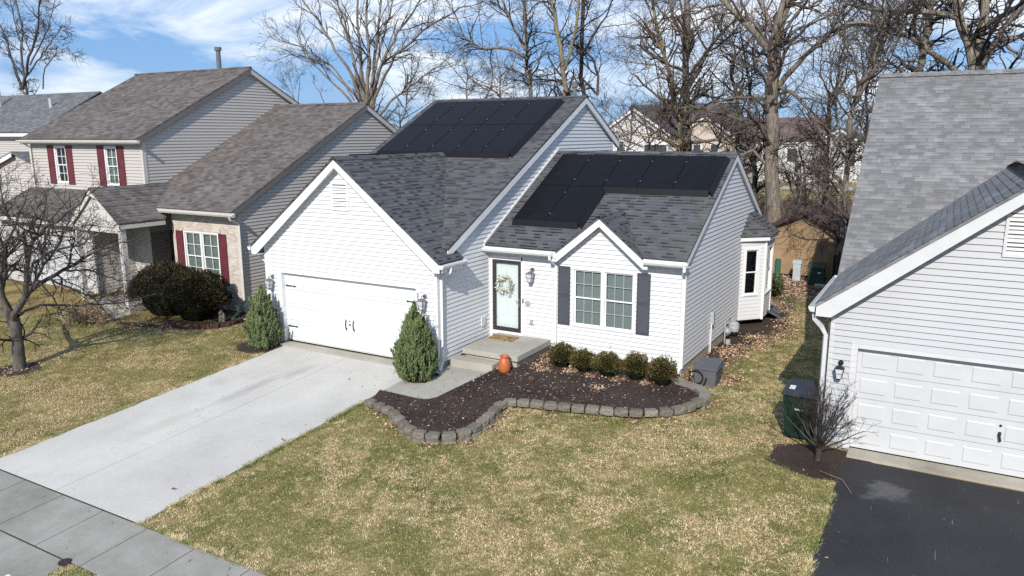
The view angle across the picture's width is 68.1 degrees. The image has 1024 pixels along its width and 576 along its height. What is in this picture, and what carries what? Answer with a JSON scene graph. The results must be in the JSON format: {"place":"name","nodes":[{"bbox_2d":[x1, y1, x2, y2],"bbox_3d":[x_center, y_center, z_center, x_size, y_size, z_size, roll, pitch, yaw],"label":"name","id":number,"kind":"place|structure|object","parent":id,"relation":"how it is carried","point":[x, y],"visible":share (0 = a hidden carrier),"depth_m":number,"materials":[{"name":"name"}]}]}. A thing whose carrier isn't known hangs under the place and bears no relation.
{"place":"outdoors","nodes":[
{"label":"outdoors","id":0,"kind":"place"},
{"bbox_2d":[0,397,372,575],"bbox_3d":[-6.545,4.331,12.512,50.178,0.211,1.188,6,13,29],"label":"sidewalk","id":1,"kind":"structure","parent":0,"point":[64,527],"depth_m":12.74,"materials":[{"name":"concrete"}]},
{"bbox_2d":[0,346,402,522],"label":"driveway","id":2,"kind":"structure","parent":0,"point":[137,462],"depth_m":16.77,"materials":[{"name":"concrete"}]},
{"bbox_2d":[0,181,1023,575],"bbox_3d":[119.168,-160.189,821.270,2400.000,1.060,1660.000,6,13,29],"label":"ground","id":3,"kind":"structure","parent":0,"point":[14,295],"depth_m":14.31,"materials":[{"name":"plant"}]},
{"bbox_2d":[0,362,41,376],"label":"tree mulch","id":4,"kind":"object","parent":3,"relation":"on","point":[33,364],"visible":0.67,"depth_m":21.11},
{"bbox_2d":[0,153,182,370],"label":"young tree","id":5,"kind":"object","parent":4,"relation":"on","point":[11,315],"visible":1,"depth_m":20.47,"materials":[{"name":"brown plant"}]},
{"bbox_2d":[0,531,60,575],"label":"driveway apron","id":6,"kind":"object","parent":3,"relation":"on","point":[18,557],"visible":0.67,"depth_m":12.21,"materials":[{"name":"concrete"}]},
{"bbox_2d":[0,0,86,95],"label":"bare tree","id":7,"kind":"object","parent":3,"relation":"on","point":[24,82],"visible":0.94,"depth_m":77.29,"materials":[{"name":"brown plant"}]},
{"bbox_2d":[0,91,101,251],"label":"grey roof house","id":8,"kind":"structure","parent":3,"relation":"on","point":[21,116],"depth_m":39.94,"materials":[{"name":"beige"}]},
{"bbox_2d":[46,562,99,575],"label":"grass","id":9,"kind":"structure","parent":3,"relation":"on","point":[72,567],"depth_m":11.86,"materials":[{"name":"plant"}]},
{"bbox_2d":[55,304,113,326],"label":"ornamental grass","id":10,"kind":"object","parent":3,"relation":"on","point":[84,317],"depth_m":25.29,"materials":[{"name":"plant"}]},
{"bbox_2d":[0,317,246,378],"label":"dead leaves","id":11,"kind":"object","parent":3,"relation":"on","point":[160,329],"visible":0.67,"depth_m":24.56,"materials":[{"name":"brown plant"}]},
{"bbox_2d":[0,291,279,456],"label":"grass","id":12,"kind":"structure","parent":3,"relation":"on","point":[99,361],"depth_m":21.05,"materials":[{"name":"plant"}]},
{"bbox_2d":[113,308,245,328],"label":"porch mulch","id":13,"kind":"object","parent":3,"relation":"on","point":[229,314],"visible":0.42,"depth_m":25.64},
{"bbox_2d":[123,257,197,315],"bbox_3d":[-12.034,-0.061,26.426,2.810,1.970,2.568,6,13,29],"label":"yew shrub","id":14,"kind":"object","parent":13,"relation":"on","point":[168,270],"visible":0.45,"depth_m":25.80,"materials":[{"name":"plant"}]},
{"bbox_2d":[159,265,232,320],"bbox_3d":[-10.701,0.183,25.632,2.312,1.894,2.433,-6,13,-28],"label":"yew shrub","id":15,"kind":"object","parent":13,"relation":"on","point":[199,297],"visible":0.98,"depth_m":25.13,"materials":[{"name":"plant"}]},
{"bbox_2d":[0,47,396,319],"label":"beige house","id":16,"kind":"structure","parent":3,"relation":"on","point":[221,168],"depth_m":29.41,"materials":[{"name":"plastic"}]},
{"bbox_2d":[26,233,93,290],"bbox_3d":[-17.679,-1.074,29.703,4.500,2.082,0.052,6,13,29],"label":"garage door","id":17,"kind":"structure","parent":16,"relation":"in","point":[58,268],"depth_m":29.65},
{"bbox_2d":[53,146,68,183],"bbox_3d":[-18.272,-5.045,31.000,0.820,1.520,0.375,6,13,29],"label":"window","id":18,"kind":"structure","parent":16,"relation":"in","point":[59,151],"depth_m":31.12,"materials":[{"name":"white glass"}]},
{"bbox_2d":[103,146,119,185],"bbox_3d":[-15.359,-4.720,29.369,0.790,1.520,0.375,6,13,29],"label":"window","id":19,"kind":"structure","parent":16,"relation":"in","point":[110,155],"depth_m":29.37,"materials":[{"name":"white glass"}]},
{"bbox_2d":[183,230,220,278],"bbox_3d":[-11.044,-1.146,27.350,1.860,1.820,0.375,6,13,29],"label":"window","id":20,"kind":"structure","parent":16,"relation":"in","point":[201,248],"depth_m":27.28,"materials":[{"name":"white glass"}]},
{"bbox_2d":[136,523,282,575],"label":"grass","id":21,"kind":"structure","parent":3,"relation":"on","point":[183,540],"depth_m":12.36,"materials":[{"name":"plant"}]},
{"bbox_2d":[134,399,363,524],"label":"grass","id":22,"kind":"structure","parent":3,"relation":"on","point":[287,443],"depth_m":15.26,"materials":[{"name":"plant"}]},
{"bbox_2d":[236,341,283,353],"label":"juniper mulch","id":23,"kind":"object","parent":3,"relation":"on","point":[244,348],"visible":0.45,"depth_m":22.24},
{"bbox_2d":[241,283,285,350],"bbox_3d":[-7.279,0.783,22.192,1.093,1.994,1.112,6,13,29],"label":"juniper shrub","id":24,"kind":"object","parent":23,"relation":"on","point":[262,329],"visible":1,"depth_m":21.99,"materials":[{"name":"plant"}]},
{"bbox_2d":[274,55,326,102],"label":"sapling","id":25,"kind":"object","parent":3,"relation":"on","point":[291,67],"visible":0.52,"depth_m":53.85,"materials":[{"name":"brown plant"}]},
{"bbox_2d":[281,341,395,365],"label":"garage slab","id":26,"kind":"structure","parent":3,"relation":"on","point":[364,357],"depth_m":21.55,"materials":[{"name":"concrete"}]},
{"bbox_2d":[241,0,499,120],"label":"bare tree","id":27,"kind":"object","parent":3,"relation":"on","point":[363,94],"visible":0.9,"depth_m":54.03,"materials":[{"name":"grey plant"}]},
{"bbox_2d":[363,62,440,128],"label":"bare tree","id":28,"kind":"object","parent":3,"relation":"on","point":[405,108],"visible":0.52,"depth_m":59.04,"materials":[{"name":"grey plant"}]},
{"bbox_2d":[412,438,425,443],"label":"landscape block","id":29,"kind":"structure","parent":3,"relation":"on","point":[417,441],"depth_m":15.87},
{"bbox_2d":[411,429,426,439],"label":"landscape block","id":30,"kind":"structure","parent":29,"relation":"on","point":[418,434],"depth_m":15.89,"materials":[{"name":"concrete"}]},
{"bbox_2d":[425,439,440,445],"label":"landscape block","id":31,"kind":"structure","parent":3,"relation":"on","point":[433,443],"depth_m":15.76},
{"bbox_2d":[425,431,440,441],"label":"landscape block","id":32,"kind":"structure","parent":31,"relation":"on","point":[433,436],"depth_m":15.79,"materials":[{"name":"concrete"}]},
{"bbox_2d":[383,364,487,398],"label":"walkway","id":33,"kind":"structure","parent":3,"relation":"on","point":[434,387],"depth_m":19.05,"materials":[{"name":"concrete"}]},
{"bbox_2d":[404,372,439,382],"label":"juniper mulch","id":34,"kind":"object","parent":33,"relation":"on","point":[425,381],"visible":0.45,"depth_m":19.24,"materials":[{"name":"soil"}]},
{"bbox_2d":[389,300,439,382],"bbox_3d":[-2.474,1.316,19.206,1.283,2.140,1.268,1,12,5],"label":"juniper shrub","id":35,"kind":"object","parent":34,"relation":"on","point":[415,356],"visible":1,"depth_m":18.96,"materials":[{"name":"plant"}]},
{"bbox_2d":[442,440,455,445],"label":"landscape block","id":36,"kind":"structure","parent":3,"relation":"on","point":[448,442],"depth_m":15.75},
{"bbox_2d":[442,431,455,440],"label":"landscape block","id":37,"kind":"structure","parent":36,"relation":"on","point":[448,435],"depth_m":15.77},
{"bbox_2d":[6,327,913,575],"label":"dead leaves","id":38,"kind":"object","parent":3,"relation":"on","point":[611,514],"visible":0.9,"depth_m":13.85,"materials":[{"name":"brown plant"}]},
{"bbox_2d":[456,436,471,442],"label":"landscape block","id":39,"kind":"structure","parent":3,"relation":"on","point":[461,440],"depth_m":15.88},
{"bbox_2d":[456,427,471,437],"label":"landscape block","id":40,"kind":"structure","parent":39,"relation":"on","point":[464,432],"depth_m":15.91,"materials":[{"name":"concrete"}]},
{"bbox_2d":[424,39,506,98],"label":"bare tree","id":41,"kind":"object","parent":3,"relation":"on","point":[463,58],"visible":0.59,"depth_m":59.37,"materials":[{"name":"grey plant"}]},
{"bbox_2d":[381,0,577,100],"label":"bare tree","id":42,"kind":"object","parent":3,"relation":"on","point":[527,55],"visible":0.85,"depth_m":45.97,"materials":[{"name":"brown plant"}]},
{"bbox_2d":[439,56,527,97],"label":"bare tree","id":43,"kind":"object","parent":3,"relation":"on","point":[474,85],"visible":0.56,"depth_m":54.06,"materials":[{"name":"grey plant"}]},
{"bbox_2d":[450,332,550,371],"bbox_3d":[-0.283,1.933,20.837,1.880,0.770,2.220,6,13,29],"label":"stoop","id":44,"kind":"object","parent":3,"relation":"on","point":[484,354],"visible":0.62,"depth_m":20.31,"materials":[{"name":"concrete"}]},
{"bbox_2d":[488,334,518,341],"bbox_3d":[-0.242,1.411,21.424,0.760,0.018,0.480,6,13,29],"label":"door mat","id":45,"kind":"object","parent":44,"relation":"on","point":[503,337],"depth_m":21.43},
{"bbox_2d":[462,32,538,97],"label":"bare tree","id":46,"kind":"object","parent":3,"relation":"on","point":[498,62],"visible":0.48,"depth_m":55.77,"materials":[{"name":"grey plant"}]},
{"bbox_2d":[247,81,779,375],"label":"white house","id":47,"kind":"structure","parent":3,"relation":"on","point":[361,253],"depth_m":21.07,"materials":[{"name":"plastic"}]},
{"bbox_2d":[285,273,415,357],"bbox_3d":[-4.607,0.772,21.499,4.950,2.072,0.098,6,13,29],"label":"garage door","id":48,"kind":"structure","parent":47,"relation":"in","point":[344,313],"depth_m":21.55,"materials":[{"name":"white metal"}]},
{"bbox_2d":[377,99,563,157],"bbox_3d":[-1.420,-5.528,26.041,5.360,1.924,3.689,6,13,29],"label":"solar array","id":49,"kind":"object","parent":47,"relation":"on","point":[497,129],"visible":1,"depth_m":25.75,"materials":[{"name":"glass"}]},
{"bbox_2d":[493,259,520,332],"bbox_3d":[-0.143,0.227,21.744,0.940,2.087,0.146,6,13,29],"label":"front door","id":50,"kind":"structure","parent":47,"relation":"in","point":[506,309],"depth_m":21.79,"materials":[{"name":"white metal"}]},
{"bbox_2d":[494,271,513,295],"bbox_3d":[-0.223,-0.130,21.593,0.648,0.710,0.138,6,13,29],"label":"wreath","id":51,"kind":"object","parent":50,"relation":"attached to","point":[500,289],"visible":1,"depth_m":21.61,"materials":[{"name":"white plant"}]},
{"bbox_2d":[571,267,635,334],"bbox_3d":[2.498,0.301,20.380,1.820,1.660,0.375,6,13,29],"label":"window","id":52,"kind":"structure","parent":47,"relation":"in","point":[604,300],"depth_m":20.31,"materials":[{"name":"white glass"}]},
{"bbox_2d":[512,154,729,228],"bbox_3d":[3.142,-2.813,21.845,5.330,1.944,3.385,6,13,29],"label":"solar array","id":53,"kind":"object","parent":47,"relation":"on","point":[570,191],"visible":1,"depth_m":21.99,"materials":[{"name":"glass"}]},
{"bbox_2d":[724,316,738,344],"bbox_3d":[6.583,1.286,22.829,0.396,0.820,1.142,6,13,29],"label":"gas meter","id":54,"kind":"object","parent":47,"relation":"attached to","point":[734,326],"visible":0.98,"depth_m":22.85,"materials":[{"name":"grey paint"}]},
{"bbox_2d":[737,211,779,320],"bbox_3d":[8.178,-0.793,25.000,0.911,3.426,2.904,6,13,29],"label":"bay window","id":55,"kind":"structure","parent":47,"relation":"in","point":[758,235],"depth_m":24.43,"materials":[{"name":"white plastic"}]},
{"bbox_2d":[364,407,699,446],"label":"grass","id":56,"kind":"structure","parent":3,"relation":"on","point":[606,418],"depth_m":16.83,"materials":[{"name":"plant"}]},
{"bbox_2d":[373,352,698,435],"bbox_3d":[0.914,2.554,18.107,7.322,0.255,5.409,-8,14,-34],"label":"mulch bed","id":57,"kind":"object","parent":3,"relation":"on","point":[644,396],"visible":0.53,"depth_m":17.94,"materials":[{"name":"soil"}]},
{"bbox_2d":[498,354,510,372],"bbox_3d":[-0.197,1.957,19.535,0.328,0.440,0.328,6,13,29],"label":"terracotta urn","id":58,"kind":"object","parent":57,"relation":"on","point":[504,364],"visible":1,"depth_m":19.42,"materials":[{"name":"ceramic"}]},
{"bbox_2d":[363,372,696,428],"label":"dead leaves","id":59,"kind":"object","parent":57,"relation":"on","point":[530,391],"visible":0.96,"depth_m":17.97,"materials":[{"name":"brown plant"}]},
{"bbox_2d":[547,341,576,366],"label":"boxwood","id":60,"kind":"object","parent":57,"relation":"on","point":[559,353],"visible":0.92,"depth_m":19.79,"materials":[{"name":"green plant"}]},
{"bbox_2d":[493,352,653,391],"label":"dead leaves","id":61,"kind":"object","parent":57,"relation":"on","point":[644,383],"visible":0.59,"depth_m":19.36,"materials":[{"name":"brown plant"}]},
{"bbox_2d":[569,346,597,371],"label":"boxwood","id":62,"kind":"object","parent":57,"relation":"on","point":[581,359],"visible":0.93,"depth_m":19.37,"materials":[{"name":"green plant"}]},
{"bbox_2d":[590,345,623,376],"bbox_3d":[2.416,1.860,19.113,0.762,0.776,0.798,-11,16,-42],"label":"boxwood","id":63,"kind":"object","parent":57,"relation":"on","point":[607,364],"visible":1,"depth_m":18.97,"materials":[{"name":"green plant"}]},
{"bbox_2d":[619,350,649,379],"bbox_3d":[3.090,1.897,18.838,0.745,0.808,0.765,-4,12,-17],"label":"boxwood","id":64,"kind":"object","parent":57,"relation":"on","point":[635,365],"visible":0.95,"depth_m":18.71,"materials":[{"name":"green plant"}]},
{"bbox_2d":[646,353,678,385],"bbox_3d":[3.661,1.960,18.424,0.793,0.864,0.756,2,12,9],"label":"boxwood","id":65,"kind":"object","parent":57,"relation":"on","point":[662,372],"visible":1,"depth_m":18.29,"materials":[{"name":"green plant"}]},
{"bbox_2d":[659,407,672,416],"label":"landscape block","id":66,"kind":"structure","parent":57,"relation":"on","point":[665,411],"depth_m":16.60,"materials":[{"name":"concrete"}]},
{"bbox_2d":[671,404,686,414],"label":"landscape block","id":67,"kind":"structure","parent":57,"relation":"on","point":[679,409],"depth_m":16.71,"materials":[{"name":"concrete"}]},
{"bbox_2d":[368,402,718,449],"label":"dead leaves","id":68,"kind":"object","parent":3,"relation":"on","point":[550,416],"visible":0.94,"depth_m":16.66,"materials":[{"name":"brown plant"}]},
{"bbox_2d":[490,0,615,106],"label":"bare tree","id":69,"kind":"object","parent":3,"relation":"on","point":[563,75],"visible":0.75,"depth_m":42.30,"materials":[{"name":"brown plant"}]},
{"bbox_2d":[510,0,666,117],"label":"bare tree","id":70,"kind":"object","parent":3,"relation":"on","point":[579,45],"visible":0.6,"depth_m":44.49,"materials":[{"name":"brown plant"}]},
{"bbox_2d":[590,87,662,150],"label":"bare tree","id":71,"kind":"object","parent":3,"relation":"on","point":[622,123],"visible":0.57,"depth_m":47.35,"materials":[{"name":"grey plant"}]},
{"bbox_2d":[607,95,682,150],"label":"bare tree","id":72,"kind":"object","parent":3,"relation":"on","point":[649,142],"visible":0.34,"depth_m":51.04,"materials":[{"name":"grey plant"}]},
{"bbox_2d":[610,108,682,151],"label":"bare tree","id":73,"kind":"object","parent":3,"relation":"on","point":[658,148],"depth_m":96.78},
{"bbox_2d":[588,0,734,151],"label":"bare tree","id":74,"kind":"object","parent":3,"relation":"on","point":[657,38],"visible":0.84,"depth_m":39.30,"materials":[{"name":"brown plant"}]},
{"bbox_2d":[627,103,736,120],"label":"house","id":75,"kind":"structure","parent":3,"relation":"on","point":[698,105],"depth_m":107.72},
{"bbox_2d":[671,376,710,409],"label":"concrete curb","id":76,"kind":"structure","parent":3,"relation":"on","point":[702,392],"depth_m":17.98,"materials":[{"name":"concrete"}]},
{"bbox_2d":[615,0,794,168],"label":"bare tree","id":77,"kind":"object","parent":3,"relation":"on","point":[687,34],"visible":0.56,"depth_m":39.17,"materials":[{"name":"brown plant"}]},
{"bbox_2d":[688,356,724,386],"bbox_3d":[4.838,2.110,18.935,0.722,0.560,0.862,6,13,29],"label":"hose box","id":78,"kind":"object","parent":3,"relation":"on","point":[707,371],"visible":0.89,"depth_m":18.76,"materials":[{"name":"grey plastic"}]},
{"bbox_2d":[673,114,756,180],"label":"house","id":79,"kind":"structure","parent":3,"relation":"on","point":[703,136],"depth_m":94.73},
{"bbox_2d":[673,86,764,151],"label":"bare tree","id":80,"kind":"object","parent":3,"relation":"on","point":[717,127],"visible":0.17,"depth_m":47.55,"materials":[{"name":"brown plant"}]},
{"bbox_2d":[643,0,806,198],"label":"bare tree","id":81,"kind":"object","parent":3,"relation":"on","point":[755,172],"visible":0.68,"depth_m":38.05,"materials":[{"name":"brown plant"}]},
{"bbox_2d":[695,102,780,193],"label":"bare tree","id":82,"kind":"object","parent":3,"relation":"on","point":[749,170],"visible":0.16,"depth_m":47.14,"materials":[{"name":"grey plant"}]},
{"bbox_2d":[687,293,795,373],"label":"side mulch","id":83,"kind":"object","parent":3,"relation":"on","point":[756,326],"visible":0.37,"depth_m":24.16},
{"bbox_2d":[682,299,806,386],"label":"dead leaves","id":84,"kind":"object","parent":83,"relation":"on","point":[733,377],"visible":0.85,"depth_m":22.28,"materials":[{"name":"brown plant"}]},
{"bbox_2d":[681,294,829,401],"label":"grass","id":85,"kind":"structure","parent":3,"relation":"on","point":[825,324],"depth_m":20.81,"materials":[{"name":"plant"}]},
{"bbox_2d":[771,273,786,296],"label":"laurel shrub","id":86,"kind":"object","parent":3,"relation":"on","point":[777,285],"visible":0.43,"depth_m":28.81,"materials":[{"name":"green plant"}]},
{"bbox_2d":[745,117,827,182],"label":"house","id":87,"kind":"structure","parent":3,"relation":"on","point":[784,131],"depth_m":98.28,"materials":[{"name":"white"}]},
{"bbox_2d":[664,0,923,232],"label":"oak tree","id":88,"kind":"object","parent":3,"relation":"on","point":[774,44],"visible":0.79,"depth_m":34.01,"materials":[{"name":"grey plant"}]},
{"bbox_2d":[772,274,822,305],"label":"dead leaves","id":89,"kind":"object","parent":3,"relation":"on","point":[801,292],"visible":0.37,"depth_m":30.03,"materials":[{"name":"brown plant"}]},
{"bbox_2d":[792,259,802,280],"bbox_3d":[12.107,-0.752,32.174,0.360,0.880,0.290,6,13,29],"label":"utility pedestal","id":90,"kind":"object","parent":3,"relation":"on","point":[797,265],"visible":1,"depth_m":32.07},
{"bbox_2d":[781,378,818,438],"bbox_3d":[5.960,2.496,15.606,0.720,1.118,0.910,6,13,29],"label":"wheeled bin","id":91,"kind":"object","parent":3,"relation":"on","point":[796,385],"visible":0.64,"depth_m":15.35,"materials":[{"name":"green plastic"}]},
{"bbox_2d":[757,126,843,212],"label":"bare tree","id":92,"kind":"object","parent":3,"relation":"on","point":[797,165],"visible":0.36,"depth_m":44.05,"materials":[{"name":"grey plant"}]},
{"bbox_2d":[751,176,853,218],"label":"undergrowth","id":93,"kind":"object","parent":3,"relation":"on","point":[785,210],"visible":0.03,"depth_m":50.49,"materials":[{"name":"plant"}]},
{"bbox_2d":[756,148,850,210],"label":"bare tree","id":94,"kind":"object","parent":3,"relation":"on","point":[788,200],"visible":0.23,"depth_m":48.46,"materials":[{"name":"grey plant"}]},
{"bbox_2d":[772,205,840,278],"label":"garden shed","id":95,"kind":"structure","parent":3,"relation":"on","point":[791,246],"depth_m":32.81,"materials":[{"name":"wood"}]},
{"bbox_2d":[767,152,856,259],"bbox_3d":[12.728,-2.742,30.780,4.370,5.559,3.514,-10,15,-42],"label":"bare tree","id":96,"kind":"object","parent":3,"relation":"on","point":[845,215],"visible":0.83,"depth_m":30.32,"materials":[{"name":"brown plant"}]},
{"bbox_2d":[796,491,837,575],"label":"grass","id":97,"kind":"structure","parent":3,"relation":"on","point":[826,513],"depth_m":12.19,"materials":[{"name":"plant"}]},
{"bbox_2d":[808,262,826,284],"bbox_3d":[12.603,-0.581,31.303,0.640,0.890,0.600,6,13,29],"label":"transformer","id":98,"kind":"object","parent":3,"relation":"on","point":[817,273],"visible":0.95,"depth_m":31.11,"materials":[{"name":"metal"}]},
{"bbox_2d":[765,444,871,480],"bbox_3d":[5.945,3.408,14.561,1.975,0.236,1.440,6,13,29],"label":"mulch bed","id":99,"kind":"object","parent":3,"relation":"on","point":[796,458],"visible":0.63,"depth_m":14.62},
{"bbox_2d":[765,374,878,460],"bbox_3d":[5.914,2.460,14.393,1.544,1.913,1.681,-5,12,-21],"label":"bare shrub","id":100,"kind":"object","parent":99,"relation":"on","point":[818,442],"visible":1,"depth_m":14.40,"materials":[{"name":"plant"}]},
{"bbox_2d":[780,112,862,205],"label":"bare tree","id":101,"kind":"object","parent":3,"relation":"on","point":[821,197],"visible":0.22,"depth_m":45.89,"materials":[{"name":"grey plant"}]},
{"bbox_2d":[782,0,876,207],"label":"bare tree","id":102,"kind":"object","parent":3,"relation":"on","point":[827,150],"visible":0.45,"depth_m":36.94,"materials":[{"name":"brown plant"}]},
{"bbox_2d":[826,252,841,282],"bbox_3d":[15.182,-0.759,30.420,4.665,1.580,0.155,6,13,29],"label":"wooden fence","id":103,"kind":"object","parent":3,"relation":"on","point":[837,260],"visible":0.08,"depth_m":31.46,"materials":[{"name":"brown wood"}]},
{"bbox_2d":[768,0,958,267],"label":"bare tree","id":104,"kind":"object","parent":3,"relation":"on","point":[852,146],"visible":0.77,"depth_m":30.27,"materials":[{"name":"grey plant"}]},
{"bbox_2d":[810,0,925,161],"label":"bare tree","id":105,"kind":"object","parent":3,"relation":"on","point":[864,123],"visible":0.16,"depth_m":37.69,"materials":[{"name":"brown plant"}]},
{"bbox_2d":[783,0,1023,71],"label":"bare tree","id":106,"kind":"object","parent":3,"relation":"on","point":[980,50],"visible":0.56,"depth_m":29.39,"materials":[{"name":"grey plant"}]},
{"bbox_2d":[808,68,1023,490],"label":"grey house","id":107,"kind":"structure","parent":3,"relation":"on","point":[918,300],"depth_m":14.39,"materials":[{"name":"white"}]},
{"bbox_2d":[850,348,1023,477],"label":"garage door","id":108,"kind":"structure","parent":107,"relation":"in","point":[952,412],"depth_m":14.12,"materials":[{"name":"white metal"}]},
{"bbox_2d":[856,0,976,94],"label":"bare tree","id":109,"kind":"object","parent":3,"relation":"on","point":[928,29],"visible":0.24,"depth_m":31.89,"materials":[{"name":"brown plant"}]},
{"bbox_2d":[0,0,1023,134],"label":"sky","id":110,"kind":"structure","parent":0,"point":[120,40],"materials":[{"name":"blue"}]},
{"bbox_2d":[820,128,864,181],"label":"house","id":111,"kind":"structure","parent":0,"point":[859,165],"depth_m":98.08,"materials":[{"name":"white"}]},
{"bbox_2d":[806,460,1023,575],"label":"asphalt driveway","id":112,"kind":"structure","parent":0,"point":[883,520],"depth_m":12.30,"materials":[{"name":"asphalt"}]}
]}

